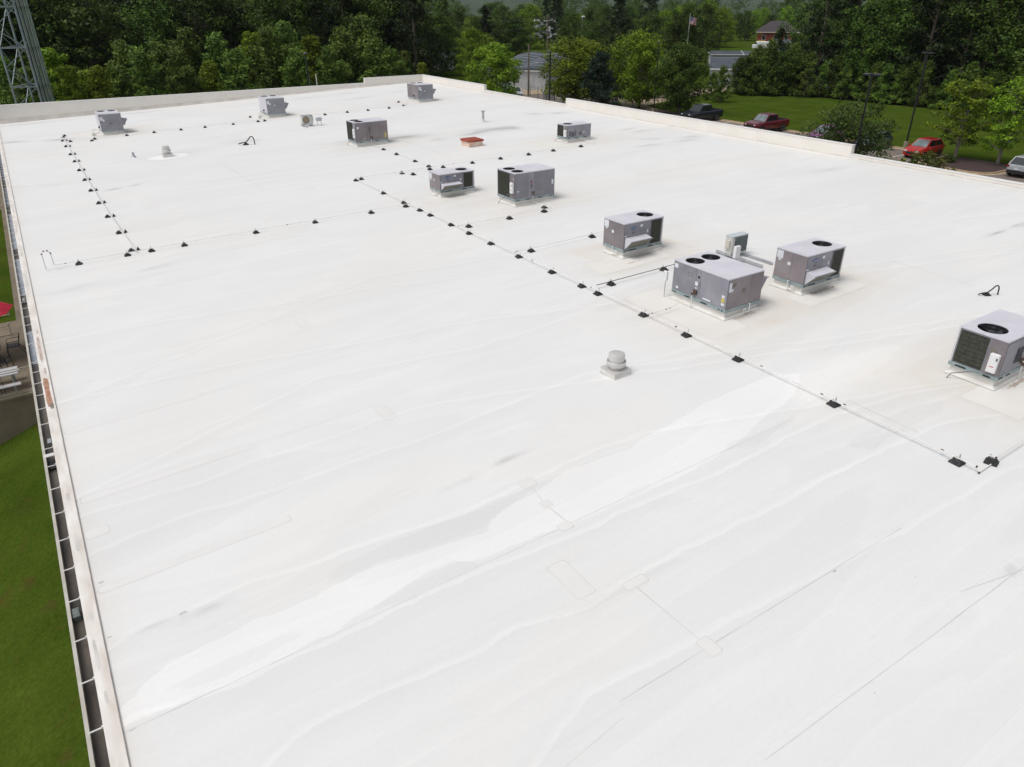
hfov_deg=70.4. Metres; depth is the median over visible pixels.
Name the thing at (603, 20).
broadleaf tree
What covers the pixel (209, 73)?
young tree
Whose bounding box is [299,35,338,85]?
young tree
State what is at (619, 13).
pine tree
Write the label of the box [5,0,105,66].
broadleaf tree
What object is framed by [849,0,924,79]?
pine tree
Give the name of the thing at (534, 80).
storage shed
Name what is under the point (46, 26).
broadleaf tree
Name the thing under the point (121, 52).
young tree
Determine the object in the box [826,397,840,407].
pipe support
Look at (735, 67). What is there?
young tree
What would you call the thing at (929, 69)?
young tree
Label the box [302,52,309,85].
lamp post
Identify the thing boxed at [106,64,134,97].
young tree
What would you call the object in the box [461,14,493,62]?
broadleaf tree
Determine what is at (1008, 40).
broadleaf tree
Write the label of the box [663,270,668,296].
conduit switch
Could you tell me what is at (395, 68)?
young tree
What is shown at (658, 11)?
broadleaf tree
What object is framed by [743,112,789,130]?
pickup truck
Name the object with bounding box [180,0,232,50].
broadleaf tree
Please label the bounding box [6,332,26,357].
patio chair
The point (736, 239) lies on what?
condenser
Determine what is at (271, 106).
rooftop unit
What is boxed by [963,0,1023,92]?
broadleaf tree
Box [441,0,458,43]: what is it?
pine tree
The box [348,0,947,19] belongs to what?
hills
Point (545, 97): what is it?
transformer box
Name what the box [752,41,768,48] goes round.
parked van
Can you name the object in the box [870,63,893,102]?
young tree
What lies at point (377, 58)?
young tree
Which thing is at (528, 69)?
utility pole
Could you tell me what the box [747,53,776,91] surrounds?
young tree
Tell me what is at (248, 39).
young tree
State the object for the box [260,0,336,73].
broadleaf tree
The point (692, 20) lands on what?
flagpole
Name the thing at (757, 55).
young tree
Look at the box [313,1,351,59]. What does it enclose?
pine tree
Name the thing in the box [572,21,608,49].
broadleaf tree
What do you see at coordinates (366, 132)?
rooftop unit
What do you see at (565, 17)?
broadleaf tree
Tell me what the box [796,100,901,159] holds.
bushy tree
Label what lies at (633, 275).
gas pipe
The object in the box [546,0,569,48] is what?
pine tree
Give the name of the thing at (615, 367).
exhaust fan
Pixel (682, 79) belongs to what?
oak tree
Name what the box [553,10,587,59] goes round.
broadleaf tree
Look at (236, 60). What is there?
young tree
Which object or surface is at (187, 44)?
young tree
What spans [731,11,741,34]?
broadleaf tree
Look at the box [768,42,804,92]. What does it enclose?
young tree
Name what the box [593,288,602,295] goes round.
pipe support
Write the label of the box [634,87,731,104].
side road
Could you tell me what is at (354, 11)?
pine tree
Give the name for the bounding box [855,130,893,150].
parked car
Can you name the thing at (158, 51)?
young tree
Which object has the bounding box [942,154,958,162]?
shrub
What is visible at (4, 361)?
patio chair
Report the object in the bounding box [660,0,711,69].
broadleaf tree
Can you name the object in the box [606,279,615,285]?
pipe support
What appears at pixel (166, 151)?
exhaust fan
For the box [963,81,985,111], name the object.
young tree
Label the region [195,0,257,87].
broadleaf tree
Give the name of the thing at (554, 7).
pine tree
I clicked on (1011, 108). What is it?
maple tree
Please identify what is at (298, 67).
young tree
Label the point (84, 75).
young tree
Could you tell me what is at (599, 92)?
cedar tree
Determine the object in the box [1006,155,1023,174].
parked car
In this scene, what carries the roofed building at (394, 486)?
on the ground at (40, 717)
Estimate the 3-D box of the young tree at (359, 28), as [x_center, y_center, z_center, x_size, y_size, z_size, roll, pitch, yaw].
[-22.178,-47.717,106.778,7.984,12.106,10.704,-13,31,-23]
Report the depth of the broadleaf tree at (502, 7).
248.34 m
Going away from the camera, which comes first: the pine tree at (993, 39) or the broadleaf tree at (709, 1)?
the pine tree at (993, 39)
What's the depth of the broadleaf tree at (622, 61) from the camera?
121.13 m
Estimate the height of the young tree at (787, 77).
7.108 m
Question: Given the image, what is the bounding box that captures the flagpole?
[687,13,696,43]
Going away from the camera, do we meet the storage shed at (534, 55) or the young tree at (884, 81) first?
the young tree at (884, 81)
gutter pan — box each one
[709,118,943,155]
[918,162,1005,174]
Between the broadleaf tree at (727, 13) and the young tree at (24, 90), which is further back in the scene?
the broadleaf tree at (727, 13)
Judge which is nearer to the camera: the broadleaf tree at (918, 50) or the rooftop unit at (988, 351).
the rooftop unit at (988, 351)
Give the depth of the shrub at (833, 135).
54.73 m
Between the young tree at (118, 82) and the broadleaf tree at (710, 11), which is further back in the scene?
the broadleaf tree at (710, 11)
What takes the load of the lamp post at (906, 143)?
on the ground at (40, 717)
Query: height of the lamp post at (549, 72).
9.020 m
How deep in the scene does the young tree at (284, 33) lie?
101.92 m
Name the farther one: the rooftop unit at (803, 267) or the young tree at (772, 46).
the young tree at (772, 46)
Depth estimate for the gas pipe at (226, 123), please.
54.48 m
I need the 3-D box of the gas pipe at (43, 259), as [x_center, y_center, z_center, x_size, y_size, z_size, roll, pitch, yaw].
[-16.951,-4.509,26.490,0.335,0.726,0.061,-9,29,-17]
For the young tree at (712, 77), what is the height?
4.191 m
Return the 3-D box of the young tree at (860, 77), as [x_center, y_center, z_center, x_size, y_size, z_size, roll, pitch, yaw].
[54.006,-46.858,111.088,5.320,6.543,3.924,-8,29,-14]
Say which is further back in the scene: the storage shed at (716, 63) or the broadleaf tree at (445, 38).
the broadleaf tree at (445, 38)
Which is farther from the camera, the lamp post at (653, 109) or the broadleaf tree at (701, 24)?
the broadleaf tree at (701, 24)
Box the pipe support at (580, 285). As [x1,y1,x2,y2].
[577,281,586,287]
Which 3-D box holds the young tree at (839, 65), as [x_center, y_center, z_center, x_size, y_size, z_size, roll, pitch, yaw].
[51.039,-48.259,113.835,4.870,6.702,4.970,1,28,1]
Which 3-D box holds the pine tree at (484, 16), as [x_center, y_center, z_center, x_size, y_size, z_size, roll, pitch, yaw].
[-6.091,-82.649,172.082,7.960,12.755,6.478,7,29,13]
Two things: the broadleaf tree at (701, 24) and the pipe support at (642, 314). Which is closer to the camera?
the pipe support at (642, 314)
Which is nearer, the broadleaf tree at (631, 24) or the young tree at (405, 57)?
the young tree at (405, 57)
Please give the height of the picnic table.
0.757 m
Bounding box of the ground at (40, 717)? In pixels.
[0,19,1023,766]
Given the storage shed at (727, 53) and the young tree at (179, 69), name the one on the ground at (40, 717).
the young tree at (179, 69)
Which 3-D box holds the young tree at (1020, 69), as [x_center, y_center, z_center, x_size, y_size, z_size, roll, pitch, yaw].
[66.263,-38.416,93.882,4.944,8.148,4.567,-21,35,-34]
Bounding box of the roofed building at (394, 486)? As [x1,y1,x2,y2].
[0,74,1023,766]
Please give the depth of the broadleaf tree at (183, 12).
120.81 m
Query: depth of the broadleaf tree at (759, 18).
316.55 m
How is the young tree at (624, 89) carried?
on the ground at (40, 717)
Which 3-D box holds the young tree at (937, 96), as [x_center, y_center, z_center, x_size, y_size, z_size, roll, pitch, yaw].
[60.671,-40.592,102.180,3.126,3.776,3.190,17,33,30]
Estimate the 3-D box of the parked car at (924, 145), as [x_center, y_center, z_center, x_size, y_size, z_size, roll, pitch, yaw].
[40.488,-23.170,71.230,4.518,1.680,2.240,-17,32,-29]
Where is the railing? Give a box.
[0,366,31,395]
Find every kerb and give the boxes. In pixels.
[712,118,946,154]
[920,155,1005,173]
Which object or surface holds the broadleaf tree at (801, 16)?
on the ground at (40, 717)
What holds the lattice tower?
on the ground at (40, 717)
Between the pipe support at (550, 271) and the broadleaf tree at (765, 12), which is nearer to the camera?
the pipe support at (550, 271)
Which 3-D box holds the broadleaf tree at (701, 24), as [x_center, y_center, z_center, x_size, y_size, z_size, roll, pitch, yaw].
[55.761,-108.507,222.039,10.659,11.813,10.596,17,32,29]
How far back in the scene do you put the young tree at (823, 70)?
114.40 m
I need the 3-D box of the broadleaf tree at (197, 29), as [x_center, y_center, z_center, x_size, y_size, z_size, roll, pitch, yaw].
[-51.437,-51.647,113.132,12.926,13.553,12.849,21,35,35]
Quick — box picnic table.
[0,366,20,394]
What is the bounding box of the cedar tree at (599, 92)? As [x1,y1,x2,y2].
[579,51,623,106]
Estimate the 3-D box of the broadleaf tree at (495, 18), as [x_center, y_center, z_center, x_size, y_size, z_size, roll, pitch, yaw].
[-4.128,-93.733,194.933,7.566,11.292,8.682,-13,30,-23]
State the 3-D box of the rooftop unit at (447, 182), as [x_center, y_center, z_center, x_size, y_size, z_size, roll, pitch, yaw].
[-2.800,-9.601,34.590,1.986,1.114,1.420,-17,32,-29]
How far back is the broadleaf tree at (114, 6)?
112.57 m
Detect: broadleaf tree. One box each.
[0,0,88,104]
[0,0,101,99]
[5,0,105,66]
[38,0,145,97]
[75,0,141,78]
[78,0,146,64]
[78,1,155,68]
[116,0,195,90]
[136,0,213,47]
[144,5,207,91]
[146,0,257,90]
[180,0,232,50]
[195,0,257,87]
[211,0,283,83]
[231,0,325,44]
[233,0,312,87]
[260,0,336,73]
[303,0,391,83]
[332,0,413,65]
[383,0,441,67]
[416,14,446,72]
[425,12,465,75]
[432,14,456,52]
[447,6,467,53]
[455,27,494,78]
[458,17,480,56]
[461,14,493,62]
[476,0,501,25]
[489,11,507,49]
[490,9,523,51]
[491,1,510,20]
[499,13,535,55]
[500,7,519,46]
[511,3,534,35]
[517,4,546,49]
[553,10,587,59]
[560,10,575,35]
[571,13,587,32]
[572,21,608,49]
[573,3,606,37]
[590,14,615,43]
[594,3,619,37]
[598,35,618,86]
[605,39,627,89]
[614,4,640,43]
[625,12,655,54]
[626,4,643,30]
[634,9,667,61]
[641,5,663,36]
[657,15,697,66]
[659,8,670,29]
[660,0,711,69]
[661,7,686,42]
[683,8,709,38]
[684,1,725,61]
[696,0,721,42]
[704,5,737,45]
[718,16,734,40]
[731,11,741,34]
[734,9,757,40]
[744,66,770,90]
[745,8,762,33]
[757,8,771,28]
[762,13,779,25]
[777,5,795,26]
[779,31,817,54]
[791,15,802,28]
[793,9,809,33]
[794,50,815,90]
[819,0,899,95]
[845,0,941,99]
[853,0,966,91]
[929,0,1023,101]
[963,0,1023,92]
[982,13,1023,105]
[1008,35,1023,78]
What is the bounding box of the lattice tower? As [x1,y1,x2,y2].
[0,0,54,103]
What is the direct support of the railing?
on the retaining wall
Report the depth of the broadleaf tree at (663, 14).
231.57 m
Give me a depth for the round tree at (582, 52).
102.26 m
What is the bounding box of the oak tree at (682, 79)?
[645,40,712,112]
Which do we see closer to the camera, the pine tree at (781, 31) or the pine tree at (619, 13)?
the pine tree at (781, 31)
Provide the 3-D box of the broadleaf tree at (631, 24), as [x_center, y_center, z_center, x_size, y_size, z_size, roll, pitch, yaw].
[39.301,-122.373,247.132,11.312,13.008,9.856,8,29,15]
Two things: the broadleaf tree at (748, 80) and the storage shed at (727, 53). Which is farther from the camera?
the storage shed at (727, 53)
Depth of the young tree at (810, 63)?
113.76 m
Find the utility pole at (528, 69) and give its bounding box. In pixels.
[527,44,538,95]
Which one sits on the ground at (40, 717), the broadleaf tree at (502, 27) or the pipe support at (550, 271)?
the broadleaf tree at (502, 27)
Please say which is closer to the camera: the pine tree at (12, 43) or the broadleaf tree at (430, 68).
the pine tree at (12, 43)
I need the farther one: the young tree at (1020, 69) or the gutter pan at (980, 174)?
the young tree at (1020, 69)
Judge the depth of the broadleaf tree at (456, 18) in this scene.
204.25 m
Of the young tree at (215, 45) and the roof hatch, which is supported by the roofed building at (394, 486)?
the roof hatch
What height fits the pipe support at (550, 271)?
0.185 m
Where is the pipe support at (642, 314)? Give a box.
[638,312,648,317]
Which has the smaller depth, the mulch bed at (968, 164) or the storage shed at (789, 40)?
the mulch bed at (968, 164)
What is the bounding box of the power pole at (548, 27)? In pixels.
[453,15,650,52]
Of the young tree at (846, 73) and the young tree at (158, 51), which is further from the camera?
the young tree at (846, 73)
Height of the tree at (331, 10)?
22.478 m
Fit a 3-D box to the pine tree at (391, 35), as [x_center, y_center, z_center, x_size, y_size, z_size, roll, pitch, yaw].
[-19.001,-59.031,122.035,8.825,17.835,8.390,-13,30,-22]
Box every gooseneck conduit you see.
[238,136,254,144]
[978,285,999,295]
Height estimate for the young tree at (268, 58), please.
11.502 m
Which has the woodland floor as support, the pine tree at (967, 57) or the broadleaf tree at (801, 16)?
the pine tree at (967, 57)
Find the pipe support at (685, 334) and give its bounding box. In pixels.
[681,329,691,337]
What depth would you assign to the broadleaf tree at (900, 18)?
106.84 m
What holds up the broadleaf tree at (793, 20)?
on the ground at (40, 717)
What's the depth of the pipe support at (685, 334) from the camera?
20.12 m
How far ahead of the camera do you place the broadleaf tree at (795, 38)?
122.73 m
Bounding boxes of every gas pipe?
[41,250,53,269]
[57,203,408,264]
[62,137,135,250]
[66,105,399,140]
[355,178,1023,473]
[358,138,594,177]
[460,202,550,225]
[515,231,603,251]
[596,264,673,285]
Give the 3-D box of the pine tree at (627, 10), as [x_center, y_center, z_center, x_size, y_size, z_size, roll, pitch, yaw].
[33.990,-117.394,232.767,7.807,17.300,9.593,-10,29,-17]
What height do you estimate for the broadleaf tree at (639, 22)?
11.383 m
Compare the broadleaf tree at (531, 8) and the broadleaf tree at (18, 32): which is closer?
the broadleaf tree at (18, 32)
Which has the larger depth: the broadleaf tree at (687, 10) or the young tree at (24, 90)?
the broadleaf tree at (687, 10)
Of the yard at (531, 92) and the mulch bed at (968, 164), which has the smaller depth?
the mulch bed at (968, 164)
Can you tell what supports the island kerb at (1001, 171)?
on the parking lot
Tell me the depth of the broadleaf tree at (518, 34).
181.63 m
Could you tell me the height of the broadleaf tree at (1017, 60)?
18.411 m
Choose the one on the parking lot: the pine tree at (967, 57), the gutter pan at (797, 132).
the gutter pan at (797, 132)
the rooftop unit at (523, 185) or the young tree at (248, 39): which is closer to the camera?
the rooftop unit at (523, 185)
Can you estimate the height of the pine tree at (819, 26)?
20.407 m
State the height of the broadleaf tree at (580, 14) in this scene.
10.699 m
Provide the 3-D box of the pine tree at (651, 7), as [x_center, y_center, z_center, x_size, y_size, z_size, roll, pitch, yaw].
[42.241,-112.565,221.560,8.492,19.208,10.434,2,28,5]
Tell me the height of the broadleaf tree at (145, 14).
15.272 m
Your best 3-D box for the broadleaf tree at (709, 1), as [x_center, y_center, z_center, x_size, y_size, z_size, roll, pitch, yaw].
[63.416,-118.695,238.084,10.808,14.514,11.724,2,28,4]
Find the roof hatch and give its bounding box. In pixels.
[460,137,483,147]
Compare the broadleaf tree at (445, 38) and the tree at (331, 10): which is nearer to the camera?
the tree at (331, 10)
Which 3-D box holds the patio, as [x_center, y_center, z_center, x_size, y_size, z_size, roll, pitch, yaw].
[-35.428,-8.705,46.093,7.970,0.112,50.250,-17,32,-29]
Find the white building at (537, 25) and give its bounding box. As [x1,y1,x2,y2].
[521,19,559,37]
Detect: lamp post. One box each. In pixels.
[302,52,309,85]
[547,51,551,100]
[652,42,659,111]
[855,73,880,152]
[903,52,934,146]
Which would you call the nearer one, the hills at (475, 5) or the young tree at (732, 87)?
the young tree at (732, 87)
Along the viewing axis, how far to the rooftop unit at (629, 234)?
26.05 m
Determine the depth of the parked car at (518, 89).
113.90 m
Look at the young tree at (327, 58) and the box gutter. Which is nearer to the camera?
the box gutter
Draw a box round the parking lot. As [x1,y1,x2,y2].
[523,93,1023,182]
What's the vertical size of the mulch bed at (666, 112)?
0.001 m
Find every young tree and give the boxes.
[0,55,28,104]
[6,66,52,103]
[36,47,75,100]
[53,65,93,100]
[77,69,93,99]
[84,64,119,98]
[105,38,148,96]
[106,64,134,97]
[126,45,168,96]
[147,40,184,95]
[164,48,205,94]
[167,26,205,92]
[198,60,224,92]
[201,31,238,90]
[220,47,264,90]
[235,31,277,89]
[247,25,292,88]
[267,20,317,87]
[278,47,316,87]
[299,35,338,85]
[314,45,352,84]
[324,25,363,84]
[343,14,383,83]
[357,36,398,82]
[383,49,409,75]
[396,50,414,75]
[416,62,428,74]
[615,82,629,96]
[661,63,677,97]
[702,71,717,98]
[708,65,733,102]
[726,56,748,93]
[729,68,744,93]
[737,53,767,95]
[738,43,771,95]
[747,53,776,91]
[756,38,782,95]
[767,49,805,96]
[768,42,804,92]
[788,51,825,96]
[806,63,832,95]
[821,54,852,97]
[830,64,853,98]
[849,55,873,98]
[853,61,882,101]
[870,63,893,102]
[880,63,910,103]
[890,60,931,104]
[902,59,936,106]
[927,69,959,108]
[929,82,947,108]
[947,61,981,108]
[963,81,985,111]
[981,70,1009,114]
[998,59,1023,115]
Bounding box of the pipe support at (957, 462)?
[948,454,965,466]
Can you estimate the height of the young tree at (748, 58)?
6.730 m
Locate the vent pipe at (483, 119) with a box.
[481,110,484,121]
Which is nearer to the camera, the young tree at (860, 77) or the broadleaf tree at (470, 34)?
the young tree at (860, 77)
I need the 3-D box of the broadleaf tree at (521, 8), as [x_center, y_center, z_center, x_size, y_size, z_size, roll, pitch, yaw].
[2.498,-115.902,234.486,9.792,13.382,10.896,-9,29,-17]
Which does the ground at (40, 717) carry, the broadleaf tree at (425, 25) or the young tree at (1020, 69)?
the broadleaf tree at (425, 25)
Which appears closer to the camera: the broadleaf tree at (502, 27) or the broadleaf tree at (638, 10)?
the broadleaf tree at (502, 27)
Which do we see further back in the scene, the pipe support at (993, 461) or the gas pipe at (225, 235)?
the gas pipe at (225, 235)
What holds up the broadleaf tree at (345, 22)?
on the ground at (40, 717)
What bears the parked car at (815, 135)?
on the parking lot
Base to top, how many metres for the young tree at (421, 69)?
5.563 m
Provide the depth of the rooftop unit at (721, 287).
21.34 m
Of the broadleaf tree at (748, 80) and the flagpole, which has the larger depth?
the flagpole
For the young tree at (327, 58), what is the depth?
96.52 m
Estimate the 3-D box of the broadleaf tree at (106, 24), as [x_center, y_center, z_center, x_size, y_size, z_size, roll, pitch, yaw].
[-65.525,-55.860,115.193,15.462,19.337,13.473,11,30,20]
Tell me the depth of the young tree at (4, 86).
85.17 m
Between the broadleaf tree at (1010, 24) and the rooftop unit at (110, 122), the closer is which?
the rooftop unit at (110, 122)
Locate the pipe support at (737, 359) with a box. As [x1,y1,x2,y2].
[731,353,743,362]
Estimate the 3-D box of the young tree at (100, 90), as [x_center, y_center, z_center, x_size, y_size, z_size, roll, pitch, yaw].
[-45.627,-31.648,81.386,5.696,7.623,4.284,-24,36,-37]
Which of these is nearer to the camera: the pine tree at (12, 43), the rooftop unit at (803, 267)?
the rooftop unit at (803, 267)
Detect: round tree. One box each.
[464,40,523,95]
[536,34,617,102]
[608,27,671,107]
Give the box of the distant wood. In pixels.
[105,0,1000,76]
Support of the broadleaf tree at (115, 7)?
on the woodland floor
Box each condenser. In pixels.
[300,114,313,126]
[715,231,772,266]
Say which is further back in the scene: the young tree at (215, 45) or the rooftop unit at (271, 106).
the young tree at (215, 45)
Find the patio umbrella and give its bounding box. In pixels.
[0,301,12,315]
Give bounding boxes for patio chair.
[0,354,13,368]
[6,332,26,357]
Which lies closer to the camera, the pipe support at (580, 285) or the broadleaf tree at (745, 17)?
the pipe support at (580, 285)
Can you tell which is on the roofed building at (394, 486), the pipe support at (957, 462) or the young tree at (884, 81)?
the pipe support at (957, 462)
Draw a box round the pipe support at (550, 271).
[547,267,556,273]
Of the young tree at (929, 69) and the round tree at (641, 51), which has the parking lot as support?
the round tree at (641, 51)
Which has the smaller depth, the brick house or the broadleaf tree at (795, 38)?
the broadleaf tree at (795, 38)
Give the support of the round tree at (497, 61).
on the ground at (40, 717)
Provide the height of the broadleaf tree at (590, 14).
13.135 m
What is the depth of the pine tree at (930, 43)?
103.65 m
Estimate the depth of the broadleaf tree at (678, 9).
219.69 m
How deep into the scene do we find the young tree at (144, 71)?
86.39 m
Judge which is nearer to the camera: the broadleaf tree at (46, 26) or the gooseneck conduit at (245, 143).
the gooseneck conduit at (245, 143)
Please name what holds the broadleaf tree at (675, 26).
on the ground at (40, 717)
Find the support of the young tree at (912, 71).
on the woodland floor
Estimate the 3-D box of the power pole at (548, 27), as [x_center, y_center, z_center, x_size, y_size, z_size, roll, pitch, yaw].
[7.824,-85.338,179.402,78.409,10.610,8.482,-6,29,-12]
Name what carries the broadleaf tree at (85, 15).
on the woodland floor
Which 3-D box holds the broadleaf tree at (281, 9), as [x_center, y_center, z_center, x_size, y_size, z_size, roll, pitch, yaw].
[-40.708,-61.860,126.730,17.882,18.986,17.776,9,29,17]
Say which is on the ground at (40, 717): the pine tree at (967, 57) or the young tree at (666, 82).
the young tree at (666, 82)
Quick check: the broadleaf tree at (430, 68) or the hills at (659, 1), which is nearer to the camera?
the broadleaf tree at (430, 68)
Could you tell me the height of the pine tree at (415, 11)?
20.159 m
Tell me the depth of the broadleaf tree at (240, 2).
114.69 m
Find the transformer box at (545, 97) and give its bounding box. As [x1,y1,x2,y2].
[542,90,553,99]
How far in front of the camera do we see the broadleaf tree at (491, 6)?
253.28 m
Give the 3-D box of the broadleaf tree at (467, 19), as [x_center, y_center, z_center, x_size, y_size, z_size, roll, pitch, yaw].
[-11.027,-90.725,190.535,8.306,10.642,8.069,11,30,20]
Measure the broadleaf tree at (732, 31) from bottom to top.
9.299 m
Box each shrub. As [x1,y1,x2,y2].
[815,131,855,153]
[907,149,956,170]
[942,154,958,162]
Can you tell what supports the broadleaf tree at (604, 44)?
on the ground at (40, 717)
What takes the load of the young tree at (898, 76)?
on the woodland floor
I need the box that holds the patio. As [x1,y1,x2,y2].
[0,180,31,395]
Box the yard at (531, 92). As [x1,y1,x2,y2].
[521,86,579,94]
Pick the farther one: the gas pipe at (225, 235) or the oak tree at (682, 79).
the oak tree at (682, 79)
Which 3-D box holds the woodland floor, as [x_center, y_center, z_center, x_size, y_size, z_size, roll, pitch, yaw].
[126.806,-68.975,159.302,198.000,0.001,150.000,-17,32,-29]
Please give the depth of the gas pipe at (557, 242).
27.39 m
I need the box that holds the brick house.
[756,21,799,41]
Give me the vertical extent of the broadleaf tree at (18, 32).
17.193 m
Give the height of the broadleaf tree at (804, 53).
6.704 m
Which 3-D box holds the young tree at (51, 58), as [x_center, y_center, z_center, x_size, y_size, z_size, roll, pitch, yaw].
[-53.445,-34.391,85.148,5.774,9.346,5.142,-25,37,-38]
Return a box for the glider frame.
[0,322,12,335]
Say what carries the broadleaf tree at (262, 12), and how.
on the woodland floor
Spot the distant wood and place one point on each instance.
(802, 5)
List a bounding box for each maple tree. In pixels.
[920,75,1004,158]
[970,76,1023,163]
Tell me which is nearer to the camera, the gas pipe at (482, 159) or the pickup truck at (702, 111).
the gas pipe at (482, 159)
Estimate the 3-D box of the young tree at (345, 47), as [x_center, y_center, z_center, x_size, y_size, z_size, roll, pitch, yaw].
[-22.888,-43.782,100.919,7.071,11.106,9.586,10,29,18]
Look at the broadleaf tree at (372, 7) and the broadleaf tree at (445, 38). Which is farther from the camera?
the broadleaf tree at (445, 38)
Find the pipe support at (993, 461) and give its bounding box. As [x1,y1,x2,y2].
[983,454,999,466]
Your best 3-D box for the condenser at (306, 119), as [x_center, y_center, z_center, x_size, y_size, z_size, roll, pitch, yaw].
[-14.983,-19.275,53.107,0.940,0.780,1.240,-17,32,-29]
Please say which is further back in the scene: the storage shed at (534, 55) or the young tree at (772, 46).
the storage shed at (534, 55)
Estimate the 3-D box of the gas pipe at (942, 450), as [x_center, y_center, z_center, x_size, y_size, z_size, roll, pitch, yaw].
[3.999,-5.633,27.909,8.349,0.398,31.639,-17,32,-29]
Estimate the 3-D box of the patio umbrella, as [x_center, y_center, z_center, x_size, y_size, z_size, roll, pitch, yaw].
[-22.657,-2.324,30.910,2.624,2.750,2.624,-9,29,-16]
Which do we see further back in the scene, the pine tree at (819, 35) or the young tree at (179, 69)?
the pine tree at (819, 35)
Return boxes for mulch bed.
[646,109,679,115]
[923,156,1006,171]
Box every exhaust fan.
[161,146,173,157]
[600,350,630,380]
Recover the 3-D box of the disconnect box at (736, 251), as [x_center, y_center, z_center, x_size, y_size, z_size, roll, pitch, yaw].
[7.750,-4.442,25.043,0.240,0.621,0.120,-17,32,-29]
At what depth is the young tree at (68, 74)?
78.85 m
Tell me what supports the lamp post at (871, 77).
on the parking lot
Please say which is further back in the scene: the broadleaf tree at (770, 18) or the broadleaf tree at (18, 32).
the broadleaf tree at (770, 18)
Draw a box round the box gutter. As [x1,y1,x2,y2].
[0,154,109,766]
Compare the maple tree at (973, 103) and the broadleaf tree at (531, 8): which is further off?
the broadleaf tree at (531, 8)
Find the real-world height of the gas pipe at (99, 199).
0.060 m
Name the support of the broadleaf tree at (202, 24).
on the woodland floor
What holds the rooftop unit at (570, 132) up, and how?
on the roofed building at (394, 486)
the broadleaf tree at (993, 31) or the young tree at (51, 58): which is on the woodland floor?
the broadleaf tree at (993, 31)
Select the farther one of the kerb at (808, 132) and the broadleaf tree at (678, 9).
the broadleaf tree at (678, 9)
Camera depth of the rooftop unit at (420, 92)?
62.50 m
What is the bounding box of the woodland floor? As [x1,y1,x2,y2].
[709,52,1017,114]
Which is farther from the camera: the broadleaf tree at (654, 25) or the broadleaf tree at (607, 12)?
the broadleaf tree at (607, 12)
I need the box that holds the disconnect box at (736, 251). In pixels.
[733,245,740,259]
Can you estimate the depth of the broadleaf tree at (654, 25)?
169.81 m
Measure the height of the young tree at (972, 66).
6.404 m
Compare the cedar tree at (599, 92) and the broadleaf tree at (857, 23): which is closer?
the cedar tree at (599, 92)
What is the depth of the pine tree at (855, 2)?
120.51 m
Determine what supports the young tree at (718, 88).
on the ground at (40, 717)
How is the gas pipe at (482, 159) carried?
on the pipe support
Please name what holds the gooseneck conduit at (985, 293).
on the roofed building at (394, 486)
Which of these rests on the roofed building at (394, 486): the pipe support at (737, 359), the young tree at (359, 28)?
the pipe support at (737, 359)
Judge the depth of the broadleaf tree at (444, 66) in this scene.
145.16 m
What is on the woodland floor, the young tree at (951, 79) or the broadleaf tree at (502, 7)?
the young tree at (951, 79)
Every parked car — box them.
[513,85,522,95]
[806,124,843,139]
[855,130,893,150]
[903,137,944,156]
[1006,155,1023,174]
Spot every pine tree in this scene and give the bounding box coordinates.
[0,14,25,67]
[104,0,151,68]
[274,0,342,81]
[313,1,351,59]
[347,0,417,63]
[378,0,425,68]
[381,0,444,75]
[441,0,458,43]
[476,5,500,64]
[535,0,553,46]
[546,0,557,42]
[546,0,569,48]
[598,0,630,57]
[611,0,629,37]
[637,0,659,39]
[766,27,787,53]
[798,0,848,87]
[801,8,832,67]
[816,0,871,68]
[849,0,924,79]
[881,0,973,97]
[914,0,986,88]
[929,0,1001,88]
[956,0,1022,65]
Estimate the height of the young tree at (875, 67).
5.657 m
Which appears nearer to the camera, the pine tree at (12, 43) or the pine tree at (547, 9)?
the pine tree at (12, 43)
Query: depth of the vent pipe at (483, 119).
52.40 m
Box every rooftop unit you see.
[94,109,126,134]
[258,95,288,117]
[346,117,388,146]
[407,82,435,101]
[429,166,474,197]
[497,163,554,206]
[554,121,590,142]
[601,210,663,258]
[669,251,768,320]
[770,237,845,294]
[943,309,1023,390]
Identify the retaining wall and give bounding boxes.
[0,389,36,444]
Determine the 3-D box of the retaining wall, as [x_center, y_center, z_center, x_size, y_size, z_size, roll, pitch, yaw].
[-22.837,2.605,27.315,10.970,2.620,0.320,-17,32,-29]
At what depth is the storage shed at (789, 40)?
200.85 m
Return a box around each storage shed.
[486,51,544,85]
[515,52,570,89]
[708,51,824,65]
[709,57,897,88]
[776,39,817,49]
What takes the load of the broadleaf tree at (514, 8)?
on the ground at (40, 717)
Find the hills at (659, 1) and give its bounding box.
[179,0,878,16]
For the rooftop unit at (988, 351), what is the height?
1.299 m
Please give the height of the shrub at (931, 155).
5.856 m
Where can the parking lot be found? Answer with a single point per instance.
(1005, 176)
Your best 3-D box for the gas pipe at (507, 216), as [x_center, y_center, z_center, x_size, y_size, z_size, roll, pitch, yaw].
[-0.538,-7.262,31.014,4.540,0.174,1.294,-17,32,-29]
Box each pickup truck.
[680,103,722,120]
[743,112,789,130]
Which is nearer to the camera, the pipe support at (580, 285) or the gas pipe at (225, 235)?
the pipe support at (580, 285)
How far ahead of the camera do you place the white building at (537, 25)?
293.96 m
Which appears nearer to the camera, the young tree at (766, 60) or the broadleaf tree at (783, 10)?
the young tree at (766, 60)

